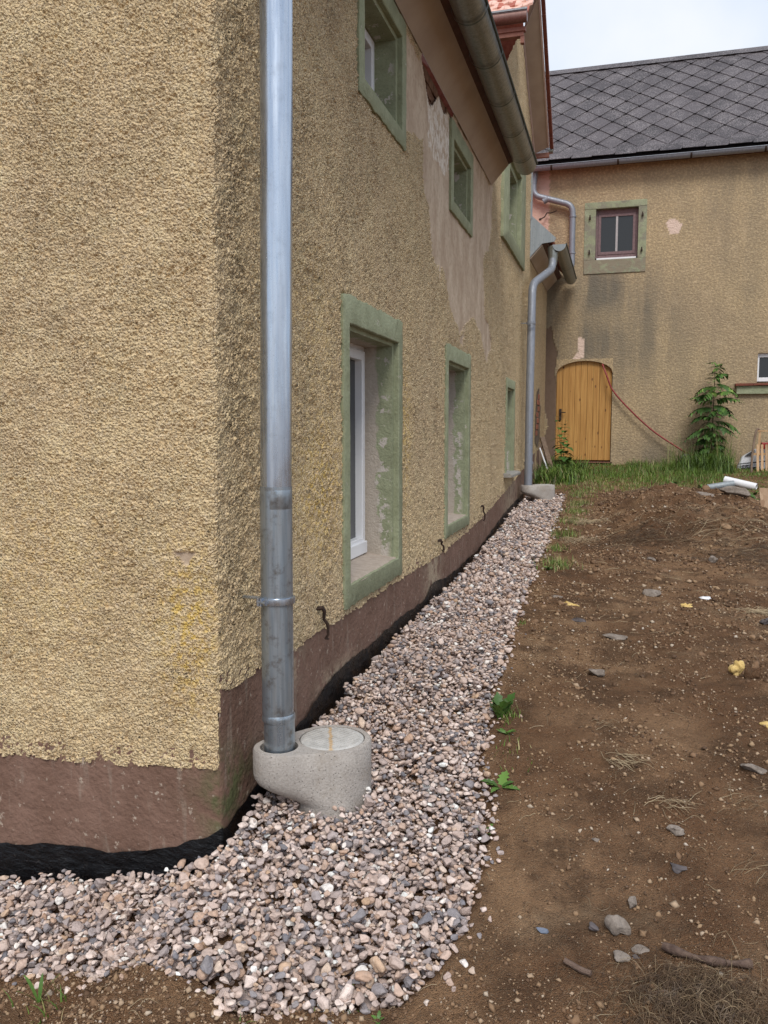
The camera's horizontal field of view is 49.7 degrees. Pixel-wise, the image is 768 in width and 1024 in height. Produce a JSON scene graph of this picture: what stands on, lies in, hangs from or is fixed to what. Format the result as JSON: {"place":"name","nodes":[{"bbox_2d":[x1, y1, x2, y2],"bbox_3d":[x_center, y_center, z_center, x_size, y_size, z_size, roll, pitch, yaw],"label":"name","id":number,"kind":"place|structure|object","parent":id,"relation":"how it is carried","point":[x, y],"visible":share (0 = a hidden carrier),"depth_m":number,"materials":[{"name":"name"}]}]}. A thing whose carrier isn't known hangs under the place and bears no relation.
{"place":"outdoors","nodes":[
{"label":"outdoors","id":0,"kind":"place"},
{"bbox_2d":[0,493,566,1023],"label":"gravel","id":1,"kind":"structure","parent":0,"point":[500,561],"depth_m":2.52,"materials":[{"name":"grey gravel"}]},
{"bbox_2d":[0,464,767,1023],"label":"ground","id":2,"kind":"structure","parent":0,"point":[510,894],"depth_m":2.68,"materials":[{"name":"soil"}]},
{"bbox_2d":[16,973,54,1002],"bbox_3d":[-0.907,1.245,2.162,0.109,0.088,0.072,-3,7,-32],"label":"weed","id":3,"kind":"object","parent":2,"relation":"on","point":[40,988],"visible":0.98,"depth_m":2.17,"materials":[{"name":"green plant"}]},
{"bbox_2d":[0,0,561,884],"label":"farmhouse","id":4,"kind":"object","parent":2,"relation":"on","point":[130,652],"visible":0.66,"depth_m":2.76,"materials":[{"name":"paint"}]},
{"bbox_2d":[241,0,294,753],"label":"downpipe","id":5,"kind":"object","parent":4,"relation":"attached to","point":[275,601],"visible":0.91,"depth_m":2.62,"materials":[{"name":"metal"}]},
{"bbox_2d":[316,605,328,639],"bbox_3d":[-0.255,0.467,3.480,0.073,0.156,0.035,-4,7,-37],"label":"shutter holder","id":6,"kind":"object","parent":4,"relation":"attached to","point":[322,608],"visible":0.99,"depth_m":3.47,"materials":[{"name":"metal"}]},
{"bbox_2d":[438,539,444,551],"bbox_3d":[0.396,0.232,5.757,0.073,0.095,0.035,-4,7,-37],"label":"shutter holder","id":7,"kind":"object","parent":4,"relation":"attached to","point":[440,540],"visible":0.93,"depth_m":5.75,"materials":[{"name":"metal"}]},
{"bbox_2d":[449,0,537,174],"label":"rain gutter","id":8,"kind":"object","parent":4,"relation":"attached to","point":[476,23],"visible":1,"depth_m":5.53,"materials":[{"name":"metal"}]},
{"bbox_2d":[488,0,533,44],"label":"dormer","id":9,"kind":"object","parent":4,"relation":"attached to","point":[507,12],"visible":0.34,"depth_m":7.92,"materials":[{"name":"red tile"}]},
{"bbox_2d":[521,245,557,484],"bbox_3d":[1.984,-1.890,10.505,0.188,3.072,1.134,3,6,29],"label":"downpipe","id":10,"kind":"object","parent":4,"relation":"attached to","point":[531,318],"visible":1,"depth_m":10.07,"materials":[{"name":"metal"}]},
{"bbox_2d":[553,243,576,284],"bbox_3d":[2.611,-3.529,11.909,0.195,0.106,2.543,2,6,16],"label":"rain gutter","id":11,"kind":"object","parent":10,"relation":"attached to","point":[566,265],"visible":1,"depth_m":11.57,"materials":[{"name":"metal"}]},
{"bbox_2d":[539,210,556,220],"bbox_3d":[2.597,-4.697,13.143,0.278,0.145,0.066,2,6,16],"label":"pipe bracket","id":12,"kind":"object","parent":4,"relation":"attached to","point":[540,219],"visible":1,"depth_m":13.15,"materials":[{"name":"metal"}]},
{"bbox_2d":[2,488,600,1023],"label":"edge grass","id":13,"kind":"structure","parent":2,"relation":"on","point":[554,564],"depth_m":6.51,"materials":[{"name":"green plant"}]},
{"bbox_2d":[253,725,370,824],"bbox_3d":[-0.246,0.922,2.859,0.406,0.288,0.270,-1,6,-10],"label":"concrete gully","id":14,"kind":"object","parent":2,"relation":"on","point":[324,769],"visible":0.92,"depth_m":2.74,"materials":[{"name":"grey concrete"}]},
{"bbox_2d":[371,1010,384,1023],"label":"weed","id":15,"kind":"object","parent":2,"relation":"on","point":[378,1015],"visible":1,"depth_m":1.91,"materials":[{"name":"green plant"}]},
{"bbox_2d":[70,484,767,1023],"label":"straw","id":16,"kind":"object","parent":2,"relation":"on","point":[632,532],"visible":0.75,"depth_m":6.71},
{"bbox_2d":[480,771,519,792],"bbox_3d":[0.387,0.926,2.837,0.117,0.039,0.124,-2,6,-19],"label":"weed","id":17,"kind":"object","parent":2,"relation":"on","point":[502,780],"visible":1,"depth_m":2.83,"materials":[{"name":"green plant"}]},
{"bbox_2d":[489,692,514,717],"bbox_3d":[0.473,0.784,3.335,0.104,0.106,0.141,2,6,16],"label":"weed","id":18,"kind":"object","parent":2,"relation":"on","point":[499,706],"visible":0.98,"depth_m":3.32,"materials":[{"name":"green plant"}]},
{"bbox_2d":[497,728,516,733],"bbox_3d":[0.474,0.843,3.175,0.081,0.028,0.054,3,6,25],"label":"weed","id":19,"kind":"object","parent":2,"relation":"on","point":[501,730],"visible":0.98,"depth_m":3.19,"materials":[{"name":"green plant"}]},
{"bbox_2d":[521,484,554,500],"bbox_3d":[1.894,-0.211,10.255,0.440,0.258,0.270,-1,6,-8],"label":"concrete gully","id":20,"kind":"object","parent":2,"relation":"on","point":[541,491],"visible":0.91,"depth_m":10.13,"materials":[{"name":"grey concrete"}]},
{"bbox_2d":[539,443,540,468],"bbox_3d":[2.390,-0.859,12.693,0.035,0.392,0.139,2,6,16],"label":"plank","id":21,"kind":"object","parent":2,"relation":"on","point":[539,455],"visible":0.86,"depth_m":12.65,"materials":[{"name":"brown wood"}]},
{"bbox_2d":[536,927,548,933],"bbox_3d":[0.413,1.094,2.162,0.033,0.011,0.019,2,6,16],"label":"slate chip","id":22,"kind":"object","parent":2,"relation":"on","point":[542,930],"visible":1,"depth_m":2.16,"materials":[{"name":"blue stone"}]},
{"bbox_2d":[539,448,548,470],"bbox_3d":[2.365,-0.765,12.239,0.168,0.368,0.022,4,7,35],"label":"white tube","id":23,"kind":"object","parent":2,"relation":"on","point":[543,457],"visible":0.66,"depth_m":12.24,"materials":[{"name":"plastic"}]},
{"bbox_2d":[540,437,553,468],"bbox_3d":[2.490,-0.904,12.686,0.075,0.488,0.369,-1,6,-14],"label":"plank","id":24,"kind":"object","parent":2,"relation":"on","point":[545,448],"visible":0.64,"depth_m":12.69,"materials":[{"name":"brown wood"}]},
{"bbox_2d":[532,454,592,484],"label":"corner weeds","id":25,"kind":"object","parent":2,"relation":"on","point":[556,474],"visible":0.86,"depth_m":11.70,"materials":[{"name":"green plant"}]},
{"bbox_2d":[551,416,575,468],"bbox_3d":[2.718,-1.050,12.529,0.390,0.921,0.356,-2,6,-20],"label":"nettle","id":26,"kind":"object","parent":2,"relation":"on","point":[563,458],"visible":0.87,"depth_m":12.51,"materials":[{"name":"green plant"}]},
{"bbox_2d":[564,601,579,606],"bbox_3d":[1.175,0.584,5.210,0.105,0.038,0.064,5,7,41],"label":"foam lump","id":27,"kind":"object","parent":2,"relation":"on","point":[569,603],"visible":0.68,"depth_m":5.20,"materials":[{"name":"yellow plastic"}]},
{"bbox_2d":[563,957,591,975],"bbox_3d":[0.471,1.108,2.019,0.070,0.024,0.014,4,7,33],"label":"wood chip","id":28,"kind":"object","parent":2,"relation":"on","point":[576,967],"visible":1,"depth_m":2.02,"materials":[{"name":"brown plant"}]},
{"bbox_2d":[572,617,585,621],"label":"stone","id":29,"kind":"object","parent":2,"relation":"on","point":[576,619],"visible":0.99,"depth_m":4.80,"materials":[{"name":"grey stone"}]},
{"bbox_2d":[589,922,598,930],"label":"stone","id":30,"kind":"object","parent":2,"relation":"on","point":[593,926],"visible":1,"depth_m":2.14,"materials":[{"name":"grey stone"}]},
{"bbox_2d":[588,669,604,676],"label":"stone","id":31,"kind":"object","parent":2,"relation":"on","point":[599,672],"visible":1,"depth_m":3.81,"materials":[{"name":"grey stone"}]},
{"bbox_2d":[442,483,767,1023],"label":"soil clods","id":32,"kind":"object","parent":2,"relation":"on","point":[575,1019],"visible":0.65,"depth_m":6.14,"materials":[{"name":"brown soil"}]},
{"bbox_2d":[603,633,627,639],"bbox_3d":[1.236,0.669,4.439,0.135,0.032,0.052,2,6,16],"label":"stone","id":33,"kind":"object","parent":2,"relation":"on","point":[615,636],"visible":1,"depth_m":4.43,"materials":[{"name":"grey stone"}]},
{"bbox_2d":[604,915,630,935],"bbox_3d":[0.604,1.074,2.159,0.050,0.046,0.061,-3,6,-26],"label":"stone","id":34,"kind":"object","parent":2,"relation":"on","point":[615,925],"visible":1,"depth_m":2.15,"materials":[{"name":"grey stone"}]},
{"bbox_2d":[613,950,630,962],"bbox_3d":[0.590,1.105,2.055,0.044,0.020,0.036,2,6,16],"label":"stone","id":35,"kind":"object","parent":2,"relation":"on","point":[620,955],"visible":0.92,"depth_m":2.05,"materials":[{"name":"grey stone"}]},
{"bbox_2d":[628,896,636,908],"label":"stone","id":36,"kind":"object","parent":2,"relation":"on","point":[632,901],"visible":1,"depth_m":2.25,"materials":[{"name":"grey stone"}]},
{"bbox_2d":[631,944,649,953],"bbox_3d":[0.645,1.102,2.086,0.045,0.018,0.030,2,6,16],"label":"stone","id":37,"kind":"object","parent":2,"relation":"on","point":[637,947],"visible":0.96,"depth_m":2.08,"materials":[{"name":"grey stone"}]},
{"bbox_2d":[532,46,767,464],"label":"outbuilding","id":38,"kind":"structure","parent":2,"relation":"on","point":[658,305],"depth_m":12.97,"materials":[{"name":"beige paint"}]},
{"bbox_2d":[533,171,575,273],"bbox_3d":[2.667,-4.601,13.115,0.737,1.712,0.124,2,6,16],"label":"downpipe","id":39,"kind":"object","parent":38,"relation":"attached to","point":[545,199],"visible":0.66,"depth_m":13.03,"materials":[{"name":"grey metal"}]},
{"bbox_2d":[555,361,612,461],"bbox_3d":[3.230,-1.552,13.417,0.920,1.820,0.135,2,6,16],"label":"door","id":40,"kind":"structure","parent":38,"relation":"in","point":[583,391],"depth_m":13.40,"materials":[{"name":"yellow wood"}]},
{"bbox_2d":[602,364,691,455],"bbox_3d":[4.364,-1.520,12.844,1.991,1.611,0.229,3,6,29],"label":"hose","id":41,"kind":"object","parent":38,"relation":"hanging from","point":[631,411],"visible":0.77,"depth_m":13.05,"materials":[{"name":"red rubber"}]},
{"bbox_2d":[533,145,767,171],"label":"rain gutter","id":42,"kind":"object","parent":38,"relation":"attached to","point":[683,155],"visible":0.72,"depth_m":12.47,"materials":[{"name":"metal"}]},
{"bbox_2d":[735,353,767,385],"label":"window frame","id":43,"kind":"structure","parent":38,"relation":"in","point":[762,370],"depth_m":12.62,"materials":[{"name":"white plastic"}]},
{"bbox_2d":[642,589,661,596],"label":"stone","id":44,"kind":"object","parent":2,"relation":"on","point":[651,592],"visible":1,"depth_m":5.50,"materials":[{"name":"grey stone"}]},
{"bbox_2d":[539,454,767,493],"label":"grass","id":45,"kind":"structure","parent":2,"relation":"on","point":[639,471],"depth_m":11.76,"materials":[{"name":"green plant"}]},
{"bbox_2d":[552,931,767,1023],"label":"dry grass","id":46,"kind":"structure","parent":2,"relation":"on","point":[696,992],"depth_m":1.88,"materials":[{"name":"plant"}]},
{"bbox_2d":[666,824,684,835],"bbox_3d":[0.901,0.983,2.554,0.054,0.027,0.028,5,7,42],"label":"stone","id":47,"kind":"object","parent":2,"relation":"on","point":[675,830],"visible":1,"depth_m":2.55,"materials":[{"name":"beige stone"}]},
{"bbox_2d":[670,862,687,873],"bbox_3d":[0.857,1.032,2.400,0.055,0.022,0.038,2,6,16],"label":"stone","id":48,"kind":"object","parent":2,"relation":"on","point":[677,869],"visible":1,"depth_m":2.39,"materials":[{"name":"grey stone"}]},
{"bbox_2d":[680,603,692,607],"bbox_3d":[1.870,0.581,5.121,0.066,0.037,0.043,-2,6,-22],"label":"foam lump","id":49,"kind":"object","parent":2,"relation":"on","point":[686,605],"visible":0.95,"depth_m":5.12,"materials":[{"name":"yellow plastic"}]},
{"bbox_2d":[658,447,737,473],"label":"weeds under sapling","id":50,"kind":"object","parent":2,"relation":"on","point":[708,464],"visible":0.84,"depth_m":12.14,"materials":[{"name":"green plant"}]},
{"bbox_2d":[663,423,745,465],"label":"tall grass","id":51,"kind":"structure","parent":2,"relation":"on","point":[672,460],"depth_m":12.46,"materials":[{"name":"green plant"}]},
{"bbox_2d":[699,596,710,599],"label":"stone","id":52,"kind":"object","parent":2,"relation":"on","point":[705,597],"visible":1,"depth_m":5.35,"materials":[{"name":"white stone"}]},
{"bbox_2d":[697,492,713,496],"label":"stone","id":53,"kind":"object","parent":2,"relation":"on","point":[704,493],"visible":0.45,"depth_m":8.34,"materials":[{"name":"grey stone"}]},
{"bbox_2d":[662,942,752,968],"bbox_3d":[0.786,1.086,2.020,0.209,0.029,0.050,2,6,21],"label":"stick","id":54,"kind":"object","parent":2,"relation":"on","point":[671,949],"visible":0.98,"depth_m":2.00,"materials":[{"name":"wood"}]},
{"bbox_2d":[708,556,717,562],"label":"stone","id":55,"kind":"object","parent":2,"relation":"on","point":[715,559],"visible":0.95,"depth_m":6.49,"materials":[{"name":"grey stone"}]},
{"bbox_2d":[683,362,745,461],"bbox_3d":[4.947,-1.462,12.433,0.930,1.660,0.494,2,6,16],"label":"sapling","id":56,"kind":"object","parent":2,"relation":"on","point":[722,411],"visible":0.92,"depth_m":12.45,"materials":[{"name":"green plant"}]},
{"bbox_2d":[707,480,734,488],"bbox_3d":[4.288,-0.335,10.555,0.337,0.138,0.084,1,6,9],"label":"drain pipe","id":57,"kind":"object","parent":2,"relation":"on","point":[720,485],"visible":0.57,"depth_m":10.52,"materials":[{"name":"white plastic"}]},
{"bbox_2d":[719,486,750,497],"bbox_3d":[3.579,-0.206,8.424,0.120,0.112,0.341,-3,7,-32],"label":"stone","id":58,"kind":"object","parent":2,"relation":"on","point":[738,491],"visible":0.99,"depth_m":8.39,"materials":[{"name":"grey stone"}]},
{"bbox_2d":[728,660,744,675],"bbox_3d":[1.614,0.717,3.794,0.070,0.080,0.046,2,6,16],"label":"foam lump","id":59,"kind":"object","parent":2,"relation":"on","point":[736,668],"visible":1,"depth_m":3.78,"materials":[{"name":"yellow plastic"}]},
{"bbox_2d":[723,476,757,489],"bbox_3d":[4.540,-0.363,10.559,0.410,0.178,0.100,4,7,38],"label":"drain pipe","id":60,"kind":"object","parent":2,"relation":"on","point":[748,485],"visible":0.88,"depth_m":10.50,"materials":[{"name":"white plastic"}]},
{"bbox_2d":[737,449,764,469],"bbox_3d":[5.507,-0.718,12.426,0.395,0.469,0.240,2,6,16],"label":"sack","id":61,"kind":"object","parent":2,"relation":"on","point":[745,461],"visible":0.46,"depth_m":12.41,"materials":[{"name":"white plastic"}]},
{"bbox_2d":[744,668,760,678],"bbox_3d":[1.664,0.731,3.748,0.074,0.053,0.067,2,6,16],"label":"clod","id":62,"kind":"object","parent":2,"relation":"on","point":[752,673],"visible":0.94,"depth_m":3.72,"materials":[{"name":"soil"}]},
{"bbox_2d":[740,763,766,774],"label":"stone","id":63,"kind":"object","parent":2,"relation":"on","point":[754,768],"visible":1,"depth_m":2.85,"materials":[{"name":"grey stone"}]},
{"bbox_2d":[750,428,767,472],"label":"sledge","id":64,"kind":"object","parent":2,"relation":"on","point":[757,453],"visible":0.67,"depth_m":12.14,"materials":[{"name":"brown wood"}]},
{"bbox_2d":[760,442,767,448],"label":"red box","id":65,"kind":"object","parent":64,"relation":"on","point":[764,443],"visible":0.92,"depth_m":12.21,"materials":[{"name":"plastic"}]},
{"bbox_2d":[759,488,767,508],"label":"chipboard","id":66,"kind":"object","parent":2,"relation":"on","point":[763,497],"visible":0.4,"depth_m":8.21,"materials":[{"name":"beige wood"}]},
{"bbox_2d":[759,618,767,624],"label":"stone","id":67,"kind":"object","parent":2,"relation":"on","point":[764,621],"visible":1,"depth_m":4.71,"materials":[{"name":"grey stone"}]},
{"bbox_2d":[759,721,767,728],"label":"foam lump","id":68,"kind":"object","parent":2,"relation":"on","point":[764,723],"visible":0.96,"depth_m":3.21,"materials":[{"name":"yellow plastic"}]},
{"bbox_2d":[523,0,767,70],"label":"sky","id":69,"kind":"structure","parent":0,"point":[580,33],"materials":[{"name":"white"}]}
]}

